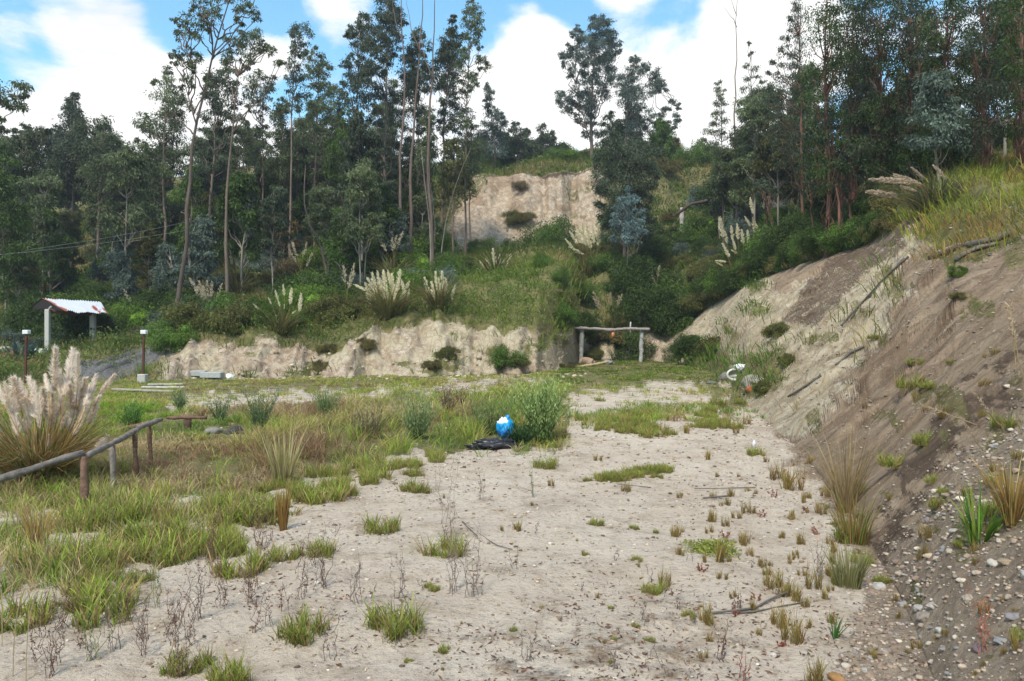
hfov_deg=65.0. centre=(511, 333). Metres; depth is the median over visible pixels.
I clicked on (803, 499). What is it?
grass tuft
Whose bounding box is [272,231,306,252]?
shrub
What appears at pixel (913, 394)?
grass tuft
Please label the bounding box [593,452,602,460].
grass tuft
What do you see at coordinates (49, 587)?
seed stem
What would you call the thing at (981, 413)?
grass tuft
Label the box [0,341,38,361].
agave
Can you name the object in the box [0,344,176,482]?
pampas grass
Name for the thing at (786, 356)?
shrub
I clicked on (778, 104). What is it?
young eucalyptus tree
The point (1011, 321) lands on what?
seed stem
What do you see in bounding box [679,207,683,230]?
wooden post
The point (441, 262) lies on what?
shrub
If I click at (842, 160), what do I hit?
slim trunk tree
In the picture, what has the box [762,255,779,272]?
shrub
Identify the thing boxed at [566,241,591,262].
shrub
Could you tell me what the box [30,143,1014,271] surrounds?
cliff
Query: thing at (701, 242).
shrub
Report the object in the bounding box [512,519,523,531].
grass tuft
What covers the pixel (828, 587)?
grass tuft
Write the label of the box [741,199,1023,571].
slope pebbles
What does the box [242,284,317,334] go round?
pampas grass
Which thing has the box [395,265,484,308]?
pampas grass
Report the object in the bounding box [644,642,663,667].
dry weed
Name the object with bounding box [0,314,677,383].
earth bank
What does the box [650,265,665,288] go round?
pampas grass
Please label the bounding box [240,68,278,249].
eucalyptus tree
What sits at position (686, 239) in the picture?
shrub
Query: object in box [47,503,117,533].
grass tuft
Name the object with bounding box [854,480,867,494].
grass tuft
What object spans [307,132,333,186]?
young eucalyptus tree
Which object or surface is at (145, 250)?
young eucalyptus tree
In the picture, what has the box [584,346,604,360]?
shrub
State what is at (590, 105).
eucalyptus tree
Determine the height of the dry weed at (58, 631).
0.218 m
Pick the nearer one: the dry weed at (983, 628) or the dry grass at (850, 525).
the dry weed at (983, 628)
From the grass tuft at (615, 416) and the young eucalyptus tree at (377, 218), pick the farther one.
the young eucalyptus tree at (377, 218)
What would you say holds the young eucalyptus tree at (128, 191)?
on the hillside
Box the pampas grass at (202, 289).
[189,278,222,306]
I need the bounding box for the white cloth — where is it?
[733,364,744,370]
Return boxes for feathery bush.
[488,421,544,444]
[500,372,579,443]
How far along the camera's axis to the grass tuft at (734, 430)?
12.53 m
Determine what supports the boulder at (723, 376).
on the ground at (560, 523)
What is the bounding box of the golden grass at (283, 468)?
[257,423,309,480]
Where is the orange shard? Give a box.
[746,385,752,392]
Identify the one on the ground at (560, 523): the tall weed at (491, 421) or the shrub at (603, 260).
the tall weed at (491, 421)
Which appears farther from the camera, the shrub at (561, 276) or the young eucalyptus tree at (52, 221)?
the young eucalyptus tree at (52, 221)
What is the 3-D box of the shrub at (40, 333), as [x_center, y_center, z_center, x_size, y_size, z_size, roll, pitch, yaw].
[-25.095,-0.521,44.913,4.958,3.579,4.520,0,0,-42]
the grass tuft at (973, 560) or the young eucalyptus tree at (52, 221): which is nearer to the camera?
the grass tuft at (973, 560)
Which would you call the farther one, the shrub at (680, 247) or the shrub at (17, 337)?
the shrub at (680, 247)
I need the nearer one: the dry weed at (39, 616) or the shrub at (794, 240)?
the dry weed at (39, 616)
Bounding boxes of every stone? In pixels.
[204,427,222,433]
[223,426,243,434]
[226,373,233,378]
[826,671,845,680]
[873,582,886,589]
[879,648,891,652]
[898,601,906,606]
[913,604,922,610]
[916,611,928,621]
[921,518,929,522]
[926,602,934,607]
[961,594,972,600]
[971,643,983,653]
[987,558,997,566]
[993,636,1006,644]
[997,558,1011,564]
[1005,612,1018,619]
[1019,569,1023,578]
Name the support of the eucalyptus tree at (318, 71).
on the hillside
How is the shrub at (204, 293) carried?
on the hillside
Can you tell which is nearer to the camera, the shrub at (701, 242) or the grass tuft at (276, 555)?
the grass tuft at (276, 555)
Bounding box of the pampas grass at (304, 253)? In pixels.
[248,241,325,290]
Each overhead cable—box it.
[0,230,184,254]
[30,217,207,249]
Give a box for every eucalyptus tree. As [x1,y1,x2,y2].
[0,79,34,145]
[0,121,65,242]
[0,140,37,289]
[0,194,30,311]
[0,252,42,306]
[7,268,32,293]
[12,258,47,296]
[15,168,74,294]
[18,193,40,227]
[26,206,79,294]
[39,92,105,268]
[41,259,82,294]
[46,211,87,264]
[55,189,86,227]
[61,113,131,285]
[82,200,110,246]
[86,196,115,249]
[86,246,111,285]
[87,141,165,257]
[92,230,133,289]
[98,230,143,277]
[101,231,140,268]
[101,249,141,302]
[105,144,138,215]
[115,198,140,269]
[118,179,140,218]
[130,63,197,244]
[130,222,164,290]
[131,195,167,278]
[133,140,185,237]
[135,209,174,275]
[135,221,167,281]
[145,159,177,219]
[148,241,191,293]
[162,202,192,248]
[165,236,200,290]
[166,165,218,273]
[168,0,261,305]
[168,202,188,246]
[169,213,231,295]
[175,175,195,206]
[176,192,223,264]
[179,135,218,181]
[192,155,219,202]
[193,67,245,268]
[193,146,226,198]
[202,125,234,168]
[203,196,243,266]
[211,168,278,294]
[213,125,245,171]
[215,157,238,198]
[219,25,284,306]
[223,115,266,183]
[228,202,258,238]
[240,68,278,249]
[240,127,268,176]
[244,173,260,210]
[252,158,289,215]
[253,172,287,229]
[256,184,293,298]
[256,202,301,258]
[259,97,302,251]
[273,132,312,205]
[278,21,315,259]
[280,104,318,233]
[285,181,296,230]
[292,187,312,239]
[294,116,312,162]
[299,45,338,248]
[301,184,331,230]
[302,186,345,271]
[304,97,329,136]
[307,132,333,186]
[309,168,337,222]
[317,83,347,168]
[319,109,357,254]
[319,205,369,279]
[321,158,349,209]
[331,109,388,276]
[332,156,386,284]
[333,11,374,159]
[336,164,392,283]
[356,0,408,181]
[366,99,400,153]
[366,163,390,243]
[370,128,386,162]
[370,185,410,265]
[375,212,411,266]
[376,78,407,203]
[380,179,402,226]
[386,151,398,174]
[386,169,404,204]
[391,26,440,185]
[392,141,416,171]
[393,159,432,211]
[395,168,422,234]
[404,192,446,245]
[408,105,445,236]
[412,170,436,217]
[412,179,434,225]
[426,13,470,251]
[433,136,478,258]
[453,121,489,241]
[454,0,491,256]
[470,81,511,169]
[553,13,623,158]
[610,118,641,154]
[613,54,682,172]
[644,117,678,161]
[668,137,681,156]
[700,79,740,238]
[707,172,730,237]
[708,146,751,233]
[727,85,775,222]
[730,95,776,225]
[734,40,773,218]
[744,81,789,205]
[746,113,809,225]
[759,130,782,204]
[760,0,815,213]
[775,155,813,210]
[780,107,810,212]
[781,60,839,181]
[784,134,809,210]
[785,84,820,139]
[787,0,865,258]
[802,147,847,219]
[819,0,893,209]
[834,0,919,211]
[834,123,868,203]
[837,49,883,186]
[851,90,901,211]
[865,103,917,184]
[878,0,958,185]
[884,5,952,84]
[890,43,967,137]
[898,68,974,189]
[911,0,988,174]
[945,0,1021,173]
[955,0,1023,156]
[972,0,1023,180]
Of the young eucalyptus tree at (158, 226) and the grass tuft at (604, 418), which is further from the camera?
the young eucalyptus tree at (158, 226)
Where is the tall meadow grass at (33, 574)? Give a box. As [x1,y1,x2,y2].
[0,465,255,597]
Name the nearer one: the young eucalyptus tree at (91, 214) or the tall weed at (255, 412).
the tall weed at (255, 412)
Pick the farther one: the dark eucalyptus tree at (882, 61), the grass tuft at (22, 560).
the dark eucalyptus tree at (882, 61)
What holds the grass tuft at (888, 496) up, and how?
on the earth slope
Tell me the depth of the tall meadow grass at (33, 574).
6.54 m
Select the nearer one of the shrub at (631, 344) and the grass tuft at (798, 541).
the grass tuft at (798, 541)
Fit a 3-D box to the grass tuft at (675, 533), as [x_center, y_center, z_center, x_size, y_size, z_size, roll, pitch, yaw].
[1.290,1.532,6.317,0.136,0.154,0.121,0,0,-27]
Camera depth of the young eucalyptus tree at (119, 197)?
62.79 m
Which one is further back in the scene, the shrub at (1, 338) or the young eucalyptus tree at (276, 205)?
the young eucalyptus tree at (276, 205)
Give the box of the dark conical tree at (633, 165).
[588,110,666,257]
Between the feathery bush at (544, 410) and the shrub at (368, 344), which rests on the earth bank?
the shrub at (368, 344)
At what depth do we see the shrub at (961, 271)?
12.46 m
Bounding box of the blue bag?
[496,414,514,438]
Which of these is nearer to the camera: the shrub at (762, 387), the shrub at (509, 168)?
the shrub at (762, 387)
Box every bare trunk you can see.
[304,165,328,273]
[392,0,404,233]
[406,0,422,252]
[419,0,434,265]
[421,151,434,272]
[441,153,468,256]
[724,0,736,219]
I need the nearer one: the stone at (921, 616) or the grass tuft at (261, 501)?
the stone at (921, 616)
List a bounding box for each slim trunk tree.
[750,177,782,228]
[753,176,774,225]
[797,171,819,226]
[817,117,846,253]
[825,154,852,225]
[840,137,867,219]
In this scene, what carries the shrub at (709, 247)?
on the hillside
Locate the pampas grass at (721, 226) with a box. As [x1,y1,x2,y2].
[708,197,764,275]
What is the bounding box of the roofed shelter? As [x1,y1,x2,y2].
[29,297,107,351]
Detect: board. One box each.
[111,388,174,391]
[141,386,184,387]
[147,383,182,385]
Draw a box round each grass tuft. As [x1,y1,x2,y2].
[0,585,61,635]
[4,531,90,571]
[33,530,125,578]
[44,592,72,612]
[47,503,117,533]
[49,560,123,598]
[54,483,132,517]
[55,565,150,631]
[62,591,89,613]
[63,497,114,517]
[66,581,122,611]
[68,491,133,516]
[68,494,140,527]
[72,528,171,569]
[76,563,94,585]
[78,523,135,542]
[81,556,127,581]
[82,536,135,556]
[84,493,123,513]
[100,487,160,518]
[108,489,187,523]
[108,506,194,545]
[111,562,159,585]
[138,523,209,567]
[139,494,191,522]
[149,494,178,528]
[155,636,223,678]
[156,552,182,569]
[169,531,184,552]
[173,515,225,544]
[191,520,243,552]
[198,520,248,543]
[198,643,255,680]
[200,526,254,559]
[202,483,259,512]
[204,499,269,529]
[207,542,272,580]
[222,492,278,525]
[229,487,307,525]
[248,477,280,492]
[257,490,293,506]
[263,539,308,563]
[265,474,289,488]
[265,598,342,646]
[283,479,300,489]
[284,478,312,492]
[288,475,324,502]
[292,476,358,505]
[300,461,331,477]
[304,535,340,558]
[314,474,352,491]
[319,471,350,489]
[323,462,350,476]
[327,479,360,496]
[328,450,370,469]
[333,472,355,482]
[354,454,391,471]
[354,588,428,644]
[355,461,395,480]
[357,468,382,485]
[358,512,401,535]
[382,456,407,470]
[388,471,433,493]
[393,453,416,466]
[394,463,425,476]
[401,457,425,468]
[403,657,413,663]
[411,528,469,558]
[422,446,444,455]
[423,580,434,587]
[425,453,446,462]
[428,447,449,459]
[428,583,440,592]
[436,642,450,654]
[509,626,517,631]
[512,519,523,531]
[529,452,561,469]
[548,478,554,486]
[572,414,591,420]
[582,475,592,481]
[587,517,604,526]
[591,420,611,431]
[592,472,615,481]
[593,417,617,428]
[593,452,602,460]
[593,470,612,481]
[594,411,609,419]
[595,396,608,401]
[597,415,611,422]
[598,468,626,481]
[602,470,627,481]
[609,412,629,421]
[611,419,635,428]
[611,425,632,433]
[615,469,636,478]
[617,405,646,416]
[617,465,635,472]
[617,472,631,481]
[619,482,631,491]
[623,467,646,477]
[625,422,651,434]
[628,464,653,473]
[628,522,639,529]
[628,619,639,627]
[630,406,657,415]
[630,554,642,562]
[631,414,653,420]
[631,418,647,426]
[632,405,656,414]
[637,422,657,431]
[637,462,661,474]
[638,423,669,438]
[640,579,672,595]
[643,636,654,642]
[650,471,663,478]
[655,463,674,473]
[656,562,673,586]
[661,426,679,435]
[669,518,684,536]
[674,544,684,555]
[680,608,697,620]
[683,424,689,433]
[687,419,702,427]
[695,421,717,429]
[696,598,716,627]
[697,403,717,413]
[697,407,712,416]
[697,649,708,658]
[700,405,717,413]
[700,551,706,562]
[702,410,721,417]
[702,523,714,532]
[704,418,717,424]
[704,615,714,625]
[704,630,713,641]
[705,396,728,407]
[705,450,710,459]
[707,508,716,522]
[709,490,716,498]
[714,415,747,429]
[714,540,729,562]
[714,569,729,579]
[720,516,730,526]
[724,494,730,505]
[726,486,735,496]
[729,588,736,597]
[730,510,743,518]
[732,396,747,404]
[732,423,739,432]
[738,526,752,545]
[740,502,751,513]
[741,411,753,424]
[745,545,753,556]
[746,445,768,456]
[748,596,757,612]
[756,626,763,635]
[757,556,766,565]
[760,561,783,590]
[761,566,771,575]
[766,598,794,629]
[768,459,788,480]
[774,574,803,601]
[776,605,812,645]
[779,458,809,490]
[788,508,795,518]
[794,530,805,544]
[797,570,805,575]
[800,492,808,502]
[800,594,811,607]
[801,560,826,590]
[801,649,829,680]
[802,489,812,498]
[805,616,813,628]
[807,451,814,463]
[813,497,827,514]
[819,482,831,497]
[821,586,828,599]
[823,560,844,578]
[825,532,835,544]
[825,580,834,590]
[826,609,837,624]
[827,538,837,553]
[828,522,874,544]
[828,551,836,562]
[830,572,845,585]
[848,551,875,565]
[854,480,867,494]
[867,333,878,338]
[867,644,878,658]
[871,573,890,584]
[873,448,906,468]
[883,491,894,500]
[891,592,899,601]
[894,370,927,388]
[895,610,901,617]
[905,355,928,364]
[906,428,934,445]
[909,638,922,649]
[912,390,917,400]
[914,379,934,388]
[915,542,931,559]
[917,518,934,539]
[920,471,939,483]
[924,494,947,508]
[935,486,949,493]
[936,402,949,417]
[941,626,949,635]
[946,358,956,362]
[950,537,965,547]
[960,484,974,496]
[967,540,982,553]
[970,555,981,564]
[973,469,1012,484]
[974,492,997,516]
[974,599,990,614]
[976,407,986,416]
[977,377,989,385]
[979,660,985,666]
[985,408,1022,429]
[988,346,1000,354]
[988,462,996,471]
[1000,646,1008,654]
[1004,623,1023,639]
[1008,448,1023,459]
[1008,630,1019,650]
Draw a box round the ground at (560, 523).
[0,361,933,680]
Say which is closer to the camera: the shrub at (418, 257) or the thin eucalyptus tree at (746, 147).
the shrub at (418, 257)
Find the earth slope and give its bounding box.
[678,195,1023,680]
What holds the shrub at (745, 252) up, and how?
on the hillside
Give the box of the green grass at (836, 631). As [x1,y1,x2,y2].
[828,613,850,639]
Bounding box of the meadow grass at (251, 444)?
[0,359,765,613]
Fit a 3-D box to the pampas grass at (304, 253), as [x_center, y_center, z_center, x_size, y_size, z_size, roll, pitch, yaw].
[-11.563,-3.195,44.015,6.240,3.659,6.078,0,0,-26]
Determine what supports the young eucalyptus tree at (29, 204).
on the cliff
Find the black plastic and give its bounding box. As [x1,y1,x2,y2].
[464,438,520,449]
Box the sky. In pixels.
[0,0,1022,193]
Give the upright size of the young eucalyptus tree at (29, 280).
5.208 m
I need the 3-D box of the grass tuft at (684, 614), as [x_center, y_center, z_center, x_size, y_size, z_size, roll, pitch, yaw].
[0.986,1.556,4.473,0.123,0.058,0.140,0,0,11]
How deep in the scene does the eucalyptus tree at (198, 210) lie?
48.89 m
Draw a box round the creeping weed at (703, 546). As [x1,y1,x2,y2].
[676,536,741,559]
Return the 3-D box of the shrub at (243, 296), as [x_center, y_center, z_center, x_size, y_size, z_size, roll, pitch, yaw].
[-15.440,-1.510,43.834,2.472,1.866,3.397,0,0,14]
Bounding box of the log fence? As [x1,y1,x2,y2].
[0,418,162,503]
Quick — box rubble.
[836,384,1023,679]
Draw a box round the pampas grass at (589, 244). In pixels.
[565,223,612,276]
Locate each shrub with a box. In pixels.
[0,286,58,335]
[0,303,51,336]
[0,325,43,347]
[0,335,24,347]
[19,289,65,304]
[19,297,104,338]
[40,303,133,343]
[42,283,114,325]
[55,279,124,304]
[62,271,107,291]
[74,321,128,340]
[85,254,109,275]
[98,300,113,308]
[102,294,135,313]
[106,296,157,332]
[108,296,158,321]
[125,284,188,311]
[126,325,140,335]
[136,280,154,288]
[136,315,200,353]
[140,295,203,329]
[148,285,212,312]
[153,298,215,334]
[189,290,217,297]
[197,271,255,292]
[201,294,281,334]
[202,287,262,309]
[214,290,252,302]
[215,239,263,268]
[223,229,256,240]
[228,249,256,270]
[230,269,257,282]
[237,250,279,272]
[240,295,289,325]
[254,267,298,282]
[260,250,292,261]
[263,262,351,304]
[271,279,331,318]
[271,303,309,328]
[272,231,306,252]
[273,256,320,275]
[288,241,344,271]
[297,233,318,246]
[298,280,355,314]
[301,290,371,327]
[304,263,333,270]
[310,359,328,371]
[314,343,337,353]
[322,264,363,279]
[324,275,372,306]
[342,244,390,274]
[344,268,387,290]
[353,336,378,351]
[370,248,429,273]
[378,262,458,298]
[402,262,459,287]
[404,223,454,259]
[420,358,441,369]
[422,230,463,252]
[422,251,485,280]
[433,345,461,361]
[443,249,477,271]
[467,236,499,255]
[479,151,512,165]
[485,343,530,370]
[487,159,508,167]
[496,238,521,247]
[500,164,518,175]
[501,209,524,225]
[508,354,531,366]
[509,180,530,191]
[514,211,537,222]
[515,212,581,245]
[529,250,555,267]
[539,146,556,158]
[546,146,568,160]
[546,266,571,286]
[552,301,584,327]
[555,145,582,163]
[556,290,579,308]
[559,362,577,368]
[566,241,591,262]
[570,270,587,284]
[574,284,594,297]
[574,305,602,343]
[578,279,602,304]
[581,248,626,272]
[584,326,626,345]
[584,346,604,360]
[587,244,599,254]
[590,234,610,245]
[591,261,643,293]
[594,330,658,360]
[598,240,628,257]
[603,251,669,297]
[606,278,687,334]
[615,216,665,238]
[628,253,655,267]
[629,233,672,251]
[631,239,676,267]
[644,155,686,171]
[644,223,673,242]
[645,250,675,269]
[645,287,697,338]
[646,156,682,174]
[648,273,691,293]
[658,211,687,222]
[659,342,682,362]
[663,225,679,241]
[663,270,684,288]
[668,214,717,249]
[668,330,704,359]
[671,240,694,256]
[671,254,697,268]
[673,139,719,167]
[673,305,694,321]
[674,287,712,312]
[675,295,705,317]
[677,230,711,244]
[684,184,714,210]
[684,255,724,276]
[684,261,704,282]
[685,145,714,156]
[686,236,716,255]
[686,261,717,284]
[687,273,718,305]
[691,213,730,234]
[694,170,751,206]
[694,335,720,358]
[696,243,720,258]
[698,240,726,258]
[699,205,727,217]
[699,266,734,299]
[703,237,735,252]
[703,281,728,300]
[705,242,745,273]
[708,159,719,174]
[711,249,748,294]
[720,217,765,246]
[722,197,785,224]
[723,258,755,282]
[735,260,765,279]
[739,237,779,277]
[740,223,782,270]
[740,237,754,257]
[750,380,770,395]
[757,212,819,249]
[758,206,795,224]
[760,320,792,338]
[761,206,785,222]
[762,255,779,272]
[772,253,793,271]
[774,238,799,267]
[775,202,825,246]
[776,353,796,365]
[784,224,824,250]
[784,242,808,263]
[793,222,833,255]
[793,240,822,263]
[794,184,847,215]
[808,213,859,253]
[819,202,843,216]
[823,215,865,255]
[827,211,873,249]
[832,163,921,222]
[833,198,866,212]
[851,187,867,197]
[855,223,879,243]
[862,210,887,236]
[864,183,926,211]
[868,211,907,232]
[887,120,1000,180]
[891,114,994,175]
[944,264,968,277]
[948,292,969,300]
[971,111,1015,148]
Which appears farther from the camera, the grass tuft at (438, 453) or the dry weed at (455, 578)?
the grass tuft at (438, 453)
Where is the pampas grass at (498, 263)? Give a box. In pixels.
[451,241,533,274]
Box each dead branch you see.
[675,199,707,214]
[787,375,821,396]
[835,345,863,364]
[841,256,908,325]
[928,230,1010,258]
[954,242,995,260]
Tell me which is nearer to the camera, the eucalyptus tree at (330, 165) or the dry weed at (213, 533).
the dry weed at (213, 533)
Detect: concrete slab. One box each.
[182,370,206,375]
[200,372,224,377]
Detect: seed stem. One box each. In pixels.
[1,589,2,645]
[12,582,42,676]
[26,585,53,680]
[918,512,924,548]
[919,403,976,424]
[954,469,963,513]
[961,418,983,450]
[966,451,993,489]
[974,392,1006,433]
[1005,301,1023,381]
[1009,299,1015,371]
[1011,408,1022,433]
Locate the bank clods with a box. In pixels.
[170,347,586,380]
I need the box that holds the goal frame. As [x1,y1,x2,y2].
[574,326,649,361]
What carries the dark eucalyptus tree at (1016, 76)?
on the hillside
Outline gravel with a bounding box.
[827,387,1023,680]
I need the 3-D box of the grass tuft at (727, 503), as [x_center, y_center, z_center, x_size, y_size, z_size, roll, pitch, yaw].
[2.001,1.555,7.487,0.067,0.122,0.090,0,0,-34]
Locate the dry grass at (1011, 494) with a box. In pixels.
[964,450,1023,526]
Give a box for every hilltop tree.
[502,132,520,163]
[506,120,533,163]
[518,127,532,162]
[529,122,553,156]
[547,129,559,147]
[553,140,571,149]
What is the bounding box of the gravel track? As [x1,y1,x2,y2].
[29,347,172,381]
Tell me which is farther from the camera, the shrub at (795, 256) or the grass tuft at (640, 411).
the shrub at (795, 256)
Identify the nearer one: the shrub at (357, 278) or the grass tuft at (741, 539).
the grass tuft at (741, 539)
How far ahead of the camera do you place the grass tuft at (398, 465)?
9.33 m
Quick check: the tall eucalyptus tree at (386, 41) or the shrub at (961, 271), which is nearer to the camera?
the shrub at (961, 271)
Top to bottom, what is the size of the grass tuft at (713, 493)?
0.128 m
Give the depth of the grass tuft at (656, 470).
9.40 m
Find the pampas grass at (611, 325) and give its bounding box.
[592,291,633,327]
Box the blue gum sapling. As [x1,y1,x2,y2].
[609,185,649,296]
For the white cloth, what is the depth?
23.49 m
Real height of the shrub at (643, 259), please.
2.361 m
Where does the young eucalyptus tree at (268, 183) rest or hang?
on the cliff
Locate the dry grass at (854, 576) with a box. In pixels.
[814,536,878,589]
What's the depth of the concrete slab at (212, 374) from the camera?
27.62 m
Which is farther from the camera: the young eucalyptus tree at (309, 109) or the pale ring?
the young eucalyptus tree at (309, 109)
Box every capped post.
[22,330,30,382]
[137,330,147,383]
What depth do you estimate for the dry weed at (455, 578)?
4.86 m
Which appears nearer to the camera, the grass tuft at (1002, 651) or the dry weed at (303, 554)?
the grass tuft at (1002, 651)
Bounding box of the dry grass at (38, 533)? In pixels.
[5,492,69,547]
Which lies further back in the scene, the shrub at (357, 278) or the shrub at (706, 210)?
the shrub at (706, 210)
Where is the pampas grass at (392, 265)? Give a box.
[368,231,424,278]
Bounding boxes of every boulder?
[578,357,595,363]
[718,372,726,380]
[741,374,761,387]
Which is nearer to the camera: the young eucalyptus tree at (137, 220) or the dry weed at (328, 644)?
the dry weed at (328, 644)
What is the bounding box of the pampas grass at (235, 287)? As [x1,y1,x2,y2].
[217,242,273,294]
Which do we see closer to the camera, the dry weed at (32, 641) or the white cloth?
the dry weed at (32, 641)
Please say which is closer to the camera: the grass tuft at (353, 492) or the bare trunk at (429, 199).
the grass tuft at (353, 492)
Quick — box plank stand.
[167,415,206,430]
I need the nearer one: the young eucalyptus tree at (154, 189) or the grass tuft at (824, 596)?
the grass tuft at (824, 596)
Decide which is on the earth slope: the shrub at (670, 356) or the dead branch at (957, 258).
the dead branch at (957, 258)
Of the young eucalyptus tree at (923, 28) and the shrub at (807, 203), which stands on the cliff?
the young eucalyptus tree at (923, 28)
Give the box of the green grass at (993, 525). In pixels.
[946,477,1019,544]
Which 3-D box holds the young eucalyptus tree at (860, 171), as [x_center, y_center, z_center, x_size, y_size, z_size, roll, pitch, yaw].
[15.861,-7.168,37.269,1.895,5.480,2.458,0,0,14]
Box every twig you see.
[462,521,511,549]
[694,487,754,488]
[703,495,729,498]
[712,590,793,613]
[738,602,802,613]
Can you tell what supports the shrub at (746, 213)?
on the hillside
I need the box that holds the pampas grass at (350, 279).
[319,263,368,316]
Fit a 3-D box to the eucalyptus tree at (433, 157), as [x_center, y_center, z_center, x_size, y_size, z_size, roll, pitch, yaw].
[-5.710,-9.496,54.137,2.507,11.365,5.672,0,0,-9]
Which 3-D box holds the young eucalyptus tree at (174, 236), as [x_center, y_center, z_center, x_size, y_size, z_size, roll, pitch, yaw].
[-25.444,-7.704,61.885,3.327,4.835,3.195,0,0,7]
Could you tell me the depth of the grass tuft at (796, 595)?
4.80 m
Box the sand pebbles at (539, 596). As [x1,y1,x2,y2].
[0,413,890,680]
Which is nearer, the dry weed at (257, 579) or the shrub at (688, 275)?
the dry weed at (257, 579)
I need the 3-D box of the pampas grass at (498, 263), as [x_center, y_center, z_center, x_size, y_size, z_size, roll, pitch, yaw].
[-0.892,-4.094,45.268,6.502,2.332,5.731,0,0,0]
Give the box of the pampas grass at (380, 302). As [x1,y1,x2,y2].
[343,269,433,318]
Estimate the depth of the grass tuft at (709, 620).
4.39 m
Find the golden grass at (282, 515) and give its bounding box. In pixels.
[274,482,292,530]
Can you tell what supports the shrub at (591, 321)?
on the earth bank
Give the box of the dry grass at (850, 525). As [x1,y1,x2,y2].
[817,490,890,545]
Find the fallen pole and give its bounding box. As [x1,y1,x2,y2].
[580,360,608,366]
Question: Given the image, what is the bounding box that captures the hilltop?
[5,147,710,223]
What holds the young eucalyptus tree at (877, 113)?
on the hillside
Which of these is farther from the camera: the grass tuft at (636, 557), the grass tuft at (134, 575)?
the grass tuft at (636, 557)
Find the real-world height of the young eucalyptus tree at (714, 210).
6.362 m
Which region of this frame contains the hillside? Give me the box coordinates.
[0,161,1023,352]
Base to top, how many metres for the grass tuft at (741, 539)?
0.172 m
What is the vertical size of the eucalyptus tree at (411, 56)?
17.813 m
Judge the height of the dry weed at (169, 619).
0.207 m
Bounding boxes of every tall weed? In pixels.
[110,393,159,425]
[135,362,151,373]
[169,385,191,409]
[198,392,234,421]
[229,384,281,429]
[306,384,345,416]
[335,397,404,438]
[387,384,450,438]
[432,383,461,414]
[453,383,474,407]
[465,394,524,434]
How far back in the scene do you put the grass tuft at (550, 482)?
8.47 m
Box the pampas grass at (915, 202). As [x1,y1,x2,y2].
[851,158,1007,219]
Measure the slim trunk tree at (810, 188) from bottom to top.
3.946 m
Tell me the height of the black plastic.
0.220 m
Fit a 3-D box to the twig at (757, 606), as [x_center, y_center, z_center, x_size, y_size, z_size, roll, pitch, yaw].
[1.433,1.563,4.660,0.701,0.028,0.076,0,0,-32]
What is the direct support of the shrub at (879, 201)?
on the hillside
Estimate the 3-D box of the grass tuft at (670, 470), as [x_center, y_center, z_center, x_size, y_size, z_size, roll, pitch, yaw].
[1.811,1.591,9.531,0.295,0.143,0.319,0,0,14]
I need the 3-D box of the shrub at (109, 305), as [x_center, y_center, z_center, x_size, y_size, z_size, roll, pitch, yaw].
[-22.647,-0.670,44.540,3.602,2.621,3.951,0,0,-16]
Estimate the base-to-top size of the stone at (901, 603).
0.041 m
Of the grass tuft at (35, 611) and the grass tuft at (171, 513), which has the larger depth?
the grass tuft at (171, 513)
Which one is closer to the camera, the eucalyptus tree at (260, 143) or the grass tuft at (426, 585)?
the grass tuft at (426, 585)
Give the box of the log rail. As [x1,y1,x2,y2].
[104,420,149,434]
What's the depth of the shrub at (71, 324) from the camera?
37.44 m
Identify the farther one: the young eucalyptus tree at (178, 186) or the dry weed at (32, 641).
the young eucalyptus tree at (178, 186)
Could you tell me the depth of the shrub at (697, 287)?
48.12 m
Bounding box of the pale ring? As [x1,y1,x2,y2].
[726,368,738,380]
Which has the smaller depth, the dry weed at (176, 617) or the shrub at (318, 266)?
the dry weed at (176, 617)
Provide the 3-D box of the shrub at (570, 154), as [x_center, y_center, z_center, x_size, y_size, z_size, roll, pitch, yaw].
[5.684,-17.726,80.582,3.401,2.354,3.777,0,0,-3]
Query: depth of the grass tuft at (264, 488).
8.13 m
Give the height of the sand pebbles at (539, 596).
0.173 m
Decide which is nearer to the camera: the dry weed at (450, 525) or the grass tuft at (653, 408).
the dry weed at (450, 525)
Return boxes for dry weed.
[23,590,47,637]
[29,617,50,662]
[35,596,68,677]
[42,580,59,616]
[44,536,54,561]
[47,545,84,628]
[50,600,66,629]
[52,626,66,665]
[75,622,85,648]
[80,578,119,661]
[84,627,96,661]
[103,591,127,651]
[106,585,120,615]
[108,491,118,531]
[122,580,137,625]
[125,598,152,656]
[127,517,170,607]
[136,614,143,639]
[163,585,186,645]
[163,598,179,637]
[169,614,195,678]
[177,544,214,623]
[185,605,198,644]
[193,582,202,622]
[196,547,209,597]
[197,493,220,564]
[205,511,219,558]
[206,529,219,572]
[211,550,228,608]
[234,549,256,597]
[235,548,255,602]
[249,489,265,547]
[249,496,261,544]
[251,592,263,632]
[253,520,264,549]
[253,561,260,590]
[257,586,272,625]
[263,502,272,541]
[277,582,289,611]
[293,527,310,572]
[296,555,309,599]
[308,536,318,564]
[311,521,339,588]
[312,559,324,589]
[320,614,341,660]
[345,548,363,603]
[390,550,408,598]
[432,455,460,541]
[443,525,458,594]
[449,518,482,595]
[470,559,480,588]
[479,470,486,499]
[519,617,538,661]
[529,461,534,496]
[608,645,618,669]
[640,600,647,623]
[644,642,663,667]
[686,541,692,561]
[697,563,708,571]
[716,617,728,660]
[719,530,730,539]
[733,585,741,608]
[738,649,750,679]
[756,508,766,516]
[776,638,786,646]
[806,538,827,577]
[811,526,819,534]
[963,575,994,654]
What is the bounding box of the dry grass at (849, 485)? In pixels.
[801,418,892,513]
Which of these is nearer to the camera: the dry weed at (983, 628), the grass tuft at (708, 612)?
the dry weed at (983, 628)

